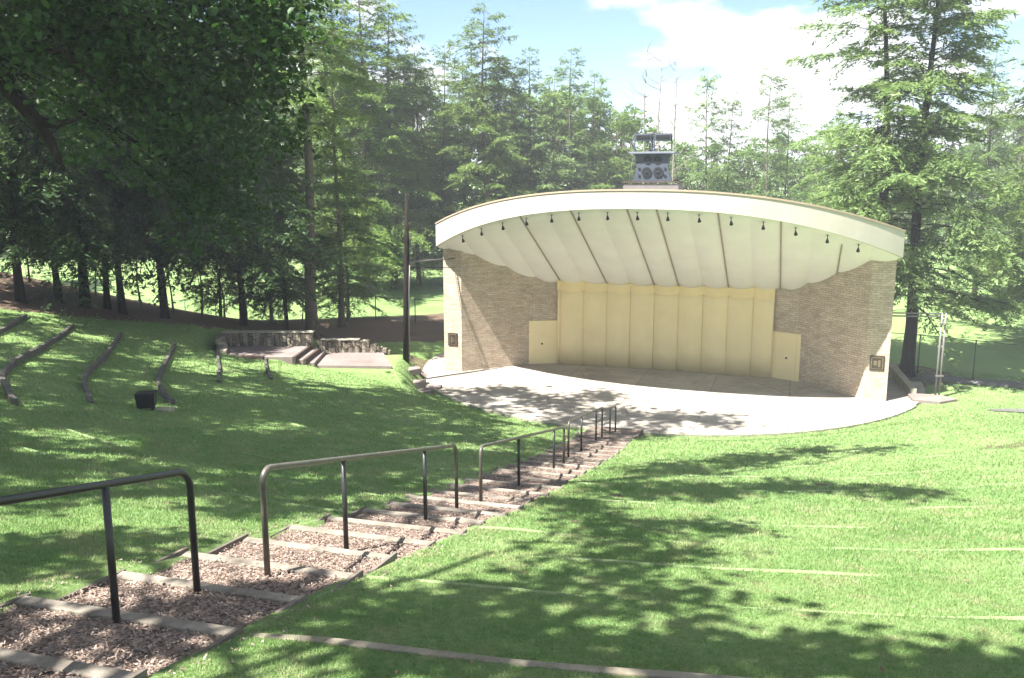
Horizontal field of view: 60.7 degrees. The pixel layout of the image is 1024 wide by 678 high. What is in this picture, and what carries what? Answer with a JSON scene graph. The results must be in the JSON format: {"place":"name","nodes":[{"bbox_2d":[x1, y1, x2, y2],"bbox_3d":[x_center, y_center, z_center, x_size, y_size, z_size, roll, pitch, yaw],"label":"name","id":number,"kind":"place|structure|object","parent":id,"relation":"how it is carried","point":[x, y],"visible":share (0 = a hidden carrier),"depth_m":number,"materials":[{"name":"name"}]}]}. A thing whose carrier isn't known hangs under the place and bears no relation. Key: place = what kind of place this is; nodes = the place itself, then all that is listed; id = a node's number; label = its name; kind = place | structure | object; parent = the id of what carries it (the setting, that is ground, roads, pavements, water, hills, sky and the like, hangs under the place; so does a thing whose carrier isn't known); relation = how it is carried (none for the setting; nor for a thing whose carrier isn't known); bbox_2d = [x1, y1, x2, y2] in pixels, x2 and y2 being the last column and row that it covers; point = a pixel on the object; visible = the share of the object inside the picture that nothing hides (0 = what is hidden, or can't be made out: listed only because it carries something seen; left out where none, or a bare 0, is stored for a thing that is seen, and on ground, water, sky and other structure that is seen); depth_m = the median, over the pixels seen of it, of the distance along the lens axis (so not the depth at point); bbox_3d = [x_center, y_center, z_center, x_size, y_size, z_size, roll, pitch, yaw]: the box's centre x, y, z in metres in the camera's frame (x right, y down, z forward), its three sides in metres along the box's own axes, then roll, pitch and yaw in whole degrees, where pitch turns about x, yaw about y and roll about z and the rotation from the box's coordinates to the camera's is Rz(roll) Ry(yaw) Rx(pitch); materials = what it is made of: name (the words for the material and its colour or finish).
{"place":"outdoors","nodes":[
{"label":"outdoors","id":0,"kind":"place"},
{"bbox_2d":[0,171,1023,677],"bbox_3d":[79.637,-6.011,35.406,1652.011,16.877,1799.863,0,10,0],"label":"ground","id":1,"kind":"structure","parent":0,"point":[426,333],"depth_m":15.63,"materials":[{"name":"green plant"}]},
{"bbox_2d":[0,313,27,333],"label":"terrace wall","id":2,"kind":"structure","parent":1,"relation":"on","point":[15,322],"depth_m":30.61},
{"bbox_2d":[0,323,74,405],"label":"terrace wall","id":3,"kind":"structure","parent":1,"relation":"on","point":[11,397],"depth_m":25.70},
{"bbox_2d":[0,0,149,304],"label":"hemlock tree","id":4,"kind":"object","parent":1,"relation":"on","point":[19,292],"visible":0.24,"depth_m":32.32,"materials":[{"name":"green plant"}]},
{"bbox_2d":[0,6,152,303],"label":"hemlock tree","id":5,"kind":"object","parent":1,"relation":"on","point":[13,183],"visible":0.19,"depth_m":32.46,"materials":[{"name":"green plant"}]},
{"bbox_2d":[81,332,122,402],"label":"terrace wall","id":6,"kind":"structure","parent":1,"relation":"on","point":[96,363],"depth_m":27.11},
{"bbox_2d":[0,5,212,328],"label":"hemlock tree","id":7,"kind":"object","parent":1,"relation":"on","point":[84,300],"visible":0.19,"depth_m":31.76,"materials":[{"name":"green plant"}]},
{"bbox_2d":[0,29,232,317],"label":"hemlock tree","id":8,"kind":"object","parent":1,"relation":"on","point":[106,291],"visible":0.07,"depth_m":34.34,"materials":[{"name":"green plant"}]},
{"bbox_2d":[0,10,251,314],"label":"hemlock tree","id":9,"kind":"object","parent":1,"relation":"on","point":[122,308],"visible":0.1,"depth_m":35.01,"materials":[{"name":"green plant"}]},
{"bbox_2d":[110,236,155,305],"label":"sapling","id":10,"kind":"object","parent":1,"relation":"on","point":[141,275],"visible":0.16,"depth_m":39.80,"materials":[{"name":"green plant"}]},
{"bbox_2d":[134,390,157,410],"bbox_3d":[-9.352,1.623,22.405,0.490,0.530,0.428,-2,10,-8],"label":"floodlight box","id":11,"kind":"object","parent":1,"relation":"on","point":[146,399],"visible":0.95,"depth_m":22.23,"materials":[{"name":"metal"}]},
{"bbox_2d":[28,0,274,318],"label":"hemlock tree","id":12,"kind":"object","parent":1,"relation":"on","point":[162,289],"visible":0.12,"depth_m":35.61,"materials":[{"name":"green plant"}]},
{"bbox_2d":[156,342,176,404],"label":"terrace wall","id":13,"kind":"structure","parent":1,"relation":"on","point":[165,395],"depth_m":27.30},
{"bbox_2d":[1,441,339,512],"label":"terrace curb","id":14,"kind":"structure","parent":1,"relation":"on","point":[43,453],"depth_m":12.66,"materials":[{"name":"beige concrete"}]},
{"bbox_2d":[0,0,349,263],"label":"oak tree","id":15,"kind":"object","parent":1,"relation":"on","point":[91,37],"visible":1,"depth_m":15.63,"materials":[{"name":"green plant"}]},
{"bbox_2d":[146,243,203,312],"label":"sapling","id":16,"kind":"object","parent":1,"relation":"on","point":[182,288],"visible":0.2,"depth_m":40.27,"materials":[{"name":"green plant"}]},
{"bbox_2d":[171,238,231,316],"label":"sapling","id":17,"kind":"object","parent":1,"relation":"on","point":[202,291],"visible":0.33,"depth_m":40.87,"materials":[{"name":"green plant"}]},
{"bbox_2d":[21,411,392,498],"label":"terrace curb","id":18,"kind":"structure","parent":1,"relation":"on","point":[209,467],"depth_m":14.98,"materials":[{"name":"beige concrete"}]},
{"bbox_2d":[172,208,274,322],"bbox_3d":[-14.511,-4.558,43.780,5.031,8.072,3.406,0,10,3],"label":"conifer","id":19,"kind":"object","parent":1,"relation":"on","point":[231,286],"visible":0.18,"depth_m":43.94,"materials":[{"name":"green plant"}]},
{"bbox_2d":[203,245,249,317],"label":"sapling","id":20,"kind":"object","parent":1,"relation":"on","point":[216,301],"visible":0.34,"depth_m":43.29,"materials":[{"name":"green plant"}]},
{"bbox_2d":[152,3,360,326],"bbox_3d":[-12.634,-7.862,39.923,8.544,15.599,13.092,-5,11,-27],"label":"hemlock tree","id":21,"kind":"object","parent":1,"relation":"on","point":[286,244],"visible":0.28,"depth_m":38.57,"materials":[{"name":"green plant"}]},
{"bbox_2d":[209,140,304,324],"bbox_3d":[-13.377,-5.409,46.486,4.460,10.571,6.589,6,12,31],"label":"conifer","id":22,"kind":"object","parent":1,"relation":"on","point":[272,309],"visible":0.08,"depth_m":46.22,"materials":[{"name":"green plant"}]},
{"bbox_2d":[220,152,350,329],"bbox_3d":[-10.959,-4.597,42.638,4.834,8.939,6.943,8,13,37],"label":"hemlock tree","id":23,"kind":"object","parent":1,"relation":"on","point":[285,296],"visible":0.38,"depth_m":42.08,"materials":[{"name":"green plant"}]},
{"bbox_2d":[144,295,443,322],"bbox_3d":[-21.526,-1.848,53.484,41.454,2.138,0.549,1,10,8],"label":"chain link fence","id":24,"kind":"object","parent":1,"relation":"on","point":[333,311],"visible":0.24,"depth_m":51.36,"materials":[{"name":"green paint"}]},
{"bbox_2d":[244,0,344,177],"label":"broadleaf tree","id":25,"kind":"object","parent":1,"relation":"on","point":[296,51],"visible":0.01,"depth_m":95.29,"materials":[{"name":"green plant"}]},
{"bbox_2d":[215,330,390,354],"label":"stone wall","id":26,"kind":"structure","parent":1,"relation":"on","point":[225,340],"depth_m":37.21,"materials":[{"name":"stone"}]},
{"bbox_2d":[227,345,391,368],"bbox_3d":[-8.525,1.027,36.506,7.342,1.280,3.300,0,10,0],"label":"stepped landing","id":27,"kind":"object","parent":1,"relation":"on","point":[308,355],"visible":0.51,"depth_m":35.99,"materials":[{"name":"concrete"}]},
{"bbox_2d":[221,0,398,337],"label":"pine tree","id":28,"kind":"object","parent":1,"relation":"on","point":[310,323],"visible":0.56,"depth_m":41.69,"materials":[{"name":"green plant"}]},
{"bbox_2d":[0,426,642,677],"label":"stairway","id":29,"kind":"object","parent":1,"relation":"on","point":[605,447],"visible":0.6,"depth_m":8.07,"materials":[{"name":"brown wood"}]},
{"bbox_2d":[0,469,200,622],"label":"handrail","id":30,"kind":"object","parent":29,"relation":"on","point":[104,486],"visible":0.89,"depth_m":6.30,"materials":[{"name":"metal"}]},
{"bbox_2d":[0,455,608,677],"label":"wood chips","id":31,"kind":"object","parent":29,"relation":"on","point":[134,624],"visible":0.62,"depth_m":7.06,"materials":[{"name":"wood"}]},
{"bbox_2d":[260,444,458,576],"bbox_3d":[-1.556,1.952,10.671,0.058,2.494,5.357,3,11,15],"label":"handrail","id":32,"kind":"object","parent":29,"relation":"on","point":[264,512],"visible":0.88,"depth_m":9.56,"materials":[{"name":"metal"}]},
{"bbox_2d":[479,426,564,501],"bbox_3d":[0.364,2.447,17.677,0.058,2.523,6.607,3,11,15],"label":"handrail","id":33,"kind":"object","parent":29,"relation":"on","point":[517,438],"visible":0.94,"depth_m":16.75,"materials":[{"name":"metal"}]},
{"bbox_2d":[567,407,602,457],"bbox_3d":[2.165,2.662,25.259,0.058,1.980,5.257,3,11,15],"label":"handrail","id":34,"kind":"object","parent":29,"relation":"on","point":[568,430],"visible":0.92,"depth_m":24.46,"materials":[{"name":"metal"}]},
{"bbox_2d":[324,276,358,319],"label":"sapling","id":35,"kind":"object","parent":1,"relation":"on","point":[349,312],"visible":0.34,"depth_m":49.27,"materials":[{"name":"green plant"}]},
{"bbox_2d":[289,30,395,327],"bbox_3d":[-9.281,-8.106,46.149,5.987,15.722,8.186,-2,10,-8],"label":"hemlock tree","id":36,"kind":"object","parent":1,"relation":"on","point":[335,188],"visible":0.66,"depth_m":45.83,"materials":[{"name":"green plant"}]},
{"bbox_2d":[269,0,416,290],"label":"conifer","id":37,"kind":"object","parent":1,"relation":"on","point":[344,14],"visible":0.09,"depth_m":66.36,"materials":[{"name":"plant"}]},
{"bbox_2d":[287,67,422,263],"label":"broadleaf tree","id":38,"kind":"object","parent":1,"relation":"on","point":[347,162],"visible":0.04,"depth_m":81.72,"materials":[{"name":"green plant"}]},
{"bbox_2d":[315,165,402,319],"bbox_3d":[-9.274,-5.279,50.873,5.990,9.610,4.055,-3,11,-16],"label":"conifer","id":39,"kind":"object","parent":1,"relation":"on","point":[357,260],"visible":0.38,"depth_m":50.84,"materials":[{"name":"green plant"}]},
{"bbox_2d":[289,0,430,293],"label":"conifer","id":40,"kind":"object","parent":1,"relation":"on","point":[378,229],"visible":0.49,"depth_m":64.34,"materials":[{"name":"green plant"}]},
{"bbox_2d":[342,2,446,289],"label":"conifer","id":41,"kind":"object","parent":1,"relation":"on","point":[394,187],"visible":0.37,"depth_m":67.06,"materials":[{"name":"green plant"}]},
{"bbox_2d":[355,73,460,266],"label":"broadleaf tree","id":42,"kind":"object","parent":1,"relation":"on","point":[432,114],"visible":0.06,"depth_m":82.51,"materials":[{"name":"green plant"}]},
{"bbox_2d":[344,46,483,290],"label":"conifer","id":43,"kind":"object","parent":1,"relation":"on","point":[430,169],"visible":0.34,"depth_m":70.07,"materials":[{"name":"green plant"}]},
{"bbox_2d":[403,193,454,363],"bbox_3d":[-3.486,-2.637,38.166,0.387,7.406,3.530,8,13,38],"label":"utility pole","id":44,"kind":"object","parent":1,"relation":"on","point":[406,319],"visible":0.86,"depth_m":37.07,"materials":[{"name":"brown wood"}]},
{"bbox_2d":[397,39,482,254],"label":"conifer","id":45,"kind":"object","parent":1,"relation":"on","point":[442,159],"visible":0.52,"depth_m":69.09,"materials":[{"name":"green plant"}]},
{"bbox_2d":[406,51,513,271],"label":"conifer","id":46,"kind":"object","parent":1,"relation":"on","point":[462,66],"visible":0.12,"depth_m":73.50,"materials":[{"name":"green plant"}]},
{"bbox_2d":[412,2,536,251],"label":"conifer","id":47,"kind":"object","parent":1,"relation":"on","point":[487,163],"visible":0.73,"depth_m":67.00,"materials":[{"name":"green plant"}]},
{"bbox_2d":[428,79,536,212],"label":"broadleaf tree","id":48,"kind":"object","parent":1,"relation":"on","point":[478,99],"visible":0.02,"depth_m":84.37,"materials":[{"name":"green plant"}]},
{"bbox_2d":[247,632,750,677],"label":"terrace curb","id":49,"kind":"structure","parent":1,"relation":"on","point":[628,672],"depth_m":5.83,"materials":[{"name":"concrete"}]},
{"bbox_2d":[439,62,558,261],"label":"conifer","id":50,"kind":"object","parent":1,"relation":"on","point":[514,83],"visible":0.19,"depth_m":71.33,"materials":[{"name":"green plant"}]},
{"bbox_2d":[480,88,551,191],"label":"broadleaf tree","id":51,"kind":"object","parent":1,"relation":"on","point":[533,97],"visible":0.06,"depth_m":90.74,"materials":[{"name":"green plant"}]},
{"bbox_2d":[480,46,575,195],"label":"conifer","id":52,"kind":"object","parent":1,"relation":"on","point":[523,71],"visible":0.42,"depth_m":69.61,"materials":[{"name":"plant"}]},
{"bbox_2d":[500,74,593,196],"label":"conifer","id":53,"kind":"object","parent":1,"relation":"on","point":[550,94],"visible":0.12,"depth_m":73.28,"materials":[{"name":"green plant"}]},
{"bbox_2d":[85,448,1021,672],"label":"fallen leaves","id":54,"kind":"object","parent":1,"relation":"on","point":[881,668],"visible":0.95,"depth_m":9.21,"materials":[{"name":"brown plant"}]},
{"bbox_2d":[508,86,610,191],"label":"broadleaf tree","id":55,"kind":"object","parent":1,"relation":"on","point":[562,103],"visible":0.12,"depth_m":82.80,"materials":[{"name":"green plant"}]},
{"bbox_2d":[511,46,631,192],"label":"conifer","id":56,"kind":"object","parent":1,"relation":"on","point":[576,104],"visible":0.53,"depth_m":69.91,"materials":[{"name":"plant"}]},
{"bbox_2d":[537,94,632,186],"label":"broadleaf tree","id":57,"kind":"object","parent":1,"relation":"on","point":[598,114],"visible":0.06,"depth_m":88.94,"materials":[{"name":"green plant"}]},
{"bbox_2d":[558,69,635,190],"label":"conifer","id":58,"kind":"object","parent":1,"relation":"on","point":[592,130],"visible":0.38,"depth_m":72.43,"materials":[{"name":"green plant"}]},
{"bbox_2d":[584,107,640,189],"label":"conifer","id":59,"kind":"object","parent":1,"relation":"on","point":[621,149],"visible":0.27,"depth_m":70.91,"materials":[{"name":"green plant"}]},
{"bbox_2d":[568,103,664,185],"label":"broadleaf tree","id":60,"kind":"object","parent":1,"relation":"on","point":[638,121],"visible":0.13,"depth_m":81.22,"materials":[{"name":"green plant"}]},
{"bbox_2d":[613,125,684,183],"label":"broadleaf tree","id":61,"kind":"object","parent":1,"relation":"on","point":[648,143],"visible":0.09,"depth_m":87.80,"materials":[{"name":"green plant"}]},
{"bbox_2d":[622,43,683,183],"bbox_3d":[9.219,-11.279,61.148,5.653,18.302,4.594,1,10,4],"label":"dead tree","id":62,"kind":"object","parent":1,"relation":"on","point":[644,96],"visible":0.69,"depth_m":60.10,"materials":[{"name":"grey wood"}]},
{"bbox_2d":[636,51,687,183],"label":"dead tree","id":63,"kind":"object","parent":1,"relation":"on","point":[657,116],"visible":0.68,"depth_m":62.02,"materials":[{"name":"grey wood"}]},
{"bbox_2d":[632,55,697,183],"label":"dead tree","id":64,"kind":"object","parent":1,"relation":"on","point":[673,169],"visible":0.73,"depth_m":60.31,"materials":[{"name":"grey wood"}]},
{"bbox_2d":[422,370,916,437],"bbox_3d":[4.619,2.635,33.526,20.732,0.167,7.025,3,11,18],"label":"stage rim","id":65,"kind":"object","parent":1,"relation":"on","point":[839,427],"visible":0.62,"depth_m":30.86,"materials":[{"name":"concrete"}]},
{"bbox_2d":[435,189,905,400],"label":"bandshell","id":66,"kind":"structure","parent":1,"relation":"on","point":[712,292],"depth_m":37.12,"materials":[{"name":"paint"}]},
{"bbox_2d":[529,320,556,363],"bbox_3d":[1.541,0.148,41.263,1.553,2.070,0.100,-1,10,-8],"label":"door","id":67,"kind":"structure","parent":66,"relation":"in","point":[542,333],"depth_m":41.23,"materials":[{"name":"yellow paint"}]},
{"bbox_2d":[622,181,684,189],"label":"roof platform","id":68,"kind":"structure","parent":66,"relation":"on","point":[656,186],"depth_m":33.12,"materials":[{"name":"paint"}]},
{"bbox_2d":[629,132,678,180],"bbox_3d":[5.424,-6.963,33.470,1.926,1.829,1.000,3,11,18],"label":"loudspeaker","id":69,"kind":"object","parent":68,"relation":"on","point":[652,166],"visible":0.97,"depth_m":33.17,"materials":[{"name":"paint"}]},
{"bbox_2d":[771,331,800,381],"bbox_3d":[11.796,0.738,37.977,1.553,2.070,0.100,10,14,43],"label":"door","id":70,"kind":"structure","parent":66,"relation":"in","point":[785,362],"depth_m":37.88,"materials":[{"name":"yellow paint"}]},
{"bbox_2d":[423,352,924,434],"bbox_3d":[5.328,2.293,35.681,22.160,0.180,11.467,3,11,18],"label":"stage apron","id":71,"kind":"object","parent":1,"relation":"on","point":[656,400],"visible":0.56,"depth_m":34.77,"materials":[{"name":"concrete"}]},
{"bbox_2d":[661,138,725,191],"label":"broadleaf tree","id":72,"kind":"object","parent":1,"relation":"on","point":[678,148],"visible":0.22,"depth_m":81.85,"materials":[{"name":"green plant"}]},
{"bbox_2d":[367,575,1023,619],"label":"terrace curb","id":73,"kind":"structure","parent":1,"relation":"on","point":[539,591],"depth_m":7.81,"materials":[{"name":"beige concrete"}]},
{"bbox_2d":[677,67,738,191],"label":"conifer","id":74,"kind":"object","parent":1,"relation":"on","point":[697,175],"visible":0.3,"depth_m":64.09,"materials":[{"name":"plant"}]},
{"bbox_2d":[684,141,753,192],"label":"broadleaf tree","id":75,"kind":"object","parent":1,"relation":"on","point":[713,150],"visible":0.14,"depth_m":88.01,"materials":[{"name":"green plant"}]},
{"bbox_2d":[698,92,752,193],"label":"conifer","id":76,"kind":"object","parent":1,"relation":"on","point":[727,186],"visible":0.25,"depth_m":66.33,"materials":[{"name":"plant"}]},
{"bbox_2d":[440,548,1022,578],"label":"terrace curb","id":77,"kind":"structure","parent":1,"relation":"on","point":[737,569],"depth_m":9.26,"materials":[{"name":"beige concrete"}]},
{"bbox_2d":[711,138,779,197],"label":"broadleaf tree","id":78,"kind":"object","parent":1,"relation":"on","point":[756,189],"visible":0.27,"depth_m":81.40,"materials":[{"name":"green plant"}]},
{"bbox_2d":[478,526,1023,550],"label":"terrace curb","id":79,"kind":"structure","parent":1,"relation":"on","point":[538,531],"depth_m":10.84,"materials":[{"name":"beige concrete"}]},
{"bbox_2d":[546,513,987,527],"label":"terrace curb","id":80,"kind":"structure","parent":1,"relation":"on","point":[816,526],"depth_m":12.85,"materials":[{"name":"beige concrete"}]},
{"bbox_2d":[729,67,809,200],"bbox_3d":[18.800,-11.327,64.902,7.061,17.129,6.445,-6,12,-29],"label":"conifer","id":81,"kind":"object","parent":1,"relation":"on","point":[767,154],"visible":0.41,"depth_m":64.19,"materials":[{"name":"plant"}]},
{"bbox_2d":[750,133,813,200],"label":"broadleaf tree","id":82,"kind":"object","parent":1,"relation":"on","point":[785,152],"visible":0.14,"depth_m":89.54,"materials":[{"name":"green plant"}]},
{"bbox_2d":[547,497,1022,509],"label":"terrace curb","id":83,"kind":"structure","parent":1,"relation":"on","point":[834,509],"depth_m":14.92,"materials":[{"name":"beige concrete"}]},
{"bbox_2d":[752,86,819,197],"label":"conifer","id":84,"kind":"object","parent":1,"relation":"on","point":[773,182],"visible":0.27,"depth_m":66.25,"materials":[{"name":"plant"}]},
{"bbox_2d":[571,482,1023,491],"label":"terrace curb","id":85,"kind":"structure","parent":1,"relation":"on","point":[800,491],"depth_m":17.09,"materials":[{"name":"beige concrete"}]},
{"bbox_2d":[770,141,844,204],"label":"broadleaf tree","id":86,"kind":"object","parent":1,"relation":"on","point":[802,196],"visible":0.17,"depth_m":83.61,"materials":[{"name":"green plant"}]},
{"bbox_2d":[801,108,871,209],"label":"conifer","id":87,"kind":"object","parent":1,"relation":"on","point":[822,155],"visible":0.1,"depth_m":60.46,"materials":[{"name":"green plant"}]},
{"bbox_2d":[804,116,876,204],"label":"broadleaf tree","id":88,"kind":"object","parent":1,"relation":"on","point":[837,134],"visible":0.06,"depth_m":91.45,"materials":[{"name":"green plant"}]},
{"bbox_2d":[782,0,992,329],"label":"hemlock tree","id":89,"kind":"object","parent":1,"relation":"on","point":[890,150],"visible":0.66,"depth_m":36.66,"materials":[{"name":"green plant"}]},
{"bbox_2d":[888,362,916,392],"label":"retaining curb","id":90,"kind":"structure","parent":1,"relation":"on","point":[897,376],"depth_m":36.99,"materials":[{"name":"concrete"}]},
{"bbox_2d":[790,0,1023,377],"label":"hemlock tree","id":91,"kind":"object","parent":1,"relation":"on","point":[952,119],"visible":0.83,"depth_m":36.27,"materials":[{"name":"green plant"}]},
{"bbox_2d":[893,312,947,394],"bbox_3d":[16.035,0.747,34.754,2.275,3.649,0.112,0,10,2],"label":"pipe frame","id":92,"kind":"object","parent":1,"relation":"on","point":[940,376],"visible":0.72,"depth_m":34.56,"materials":[{"name":"metal"}]},
{"bbox_2d":[907,393,956,403],"bbox_3d":[16.638,2.400,34.549,1.743,0.170,1.236,3,11,14],"label":"concrete pad","id":93,"kind":"object","parent":1,"relation":"on","point":[928,398],"visible":0.95,"depth_m":34.40,"materials":[{"name":"concrete"}]},
{"bbox_2d":[890,332,1023,384],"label":"chain link fence","id":94,"kind":"object","parent":1,"relation":"on","point":[974,355],"visible":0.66,"depth_m":38.07,"materials":[{"name":"metal"}]},
{"bbox_2d":[923,125,997,245],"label":"broadleaf tree","id":95,"kind":"object","parent":1,"relation":"on","point":[954,147],"visible":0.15,"depth_m":97.35,"materials":[{"name":"green plant"}]},
{"bbox_2d":[905,48,1023,301],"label":"conifer","id":96,"kind":"object","parent":1,"relation":"on","point":[993,160],"visible":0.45,"depth_m":58.21,"materials":[{"name":"plant"}]},
{"bbox_2d":[938,56,1023,337],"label":"hemlock tree","id":97,"kind":"object","parent":1,"relation":"on","point":[1019,252],"visible":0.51,"depth_m":45.34,"materials":[{"name":"green plant"}]},
{"bbox_2d":[951,109,1017,220],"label":"broadleaf tree","id":98,"kind":"object","parent":1,"relation":"on","point":[993,132],"visible":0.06,"depth_m":103.42,"materials":[{"name":"green plant"}]},
{"bbox_2d":[972,108,1023,290],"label":"conifer","id":99,"kind":"object","parent":1,"relation":"on","point":[1014,134],"visible":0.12,"depth_m":64.63,"materials":[{"name":"green plant"}]},
{"bbox_2d":[979,118,1023,232],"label":"broadleaf tree","id":100,"kind":"object","parent":1,"relation":"on","point":[999,141],"visible":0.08,"depth_m":98.07,"materials":[{"name":"green plant"}]},
{"bbox_2d":[993,153,1023,286],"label":"conifer","id":101,"kind":"object","parent":1,"relation":"on","point":[1014,222],"visible":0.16,"depth_m":60.85,"materials":[{"name":"green plant"}]},
{"bbox_2d":[196,0,1023,170],"label":"sky","id":102,"kind":"structure","parent":0,"point":[735,40],"materials":[{"name":"white"}]},
{"bbox_2d":[908,374,1023,387],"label":"path","id":103,"kind":"structure","parent":0,"point":[920,377],"depth_m":37.90,"materials":[{"name":"concrete"}]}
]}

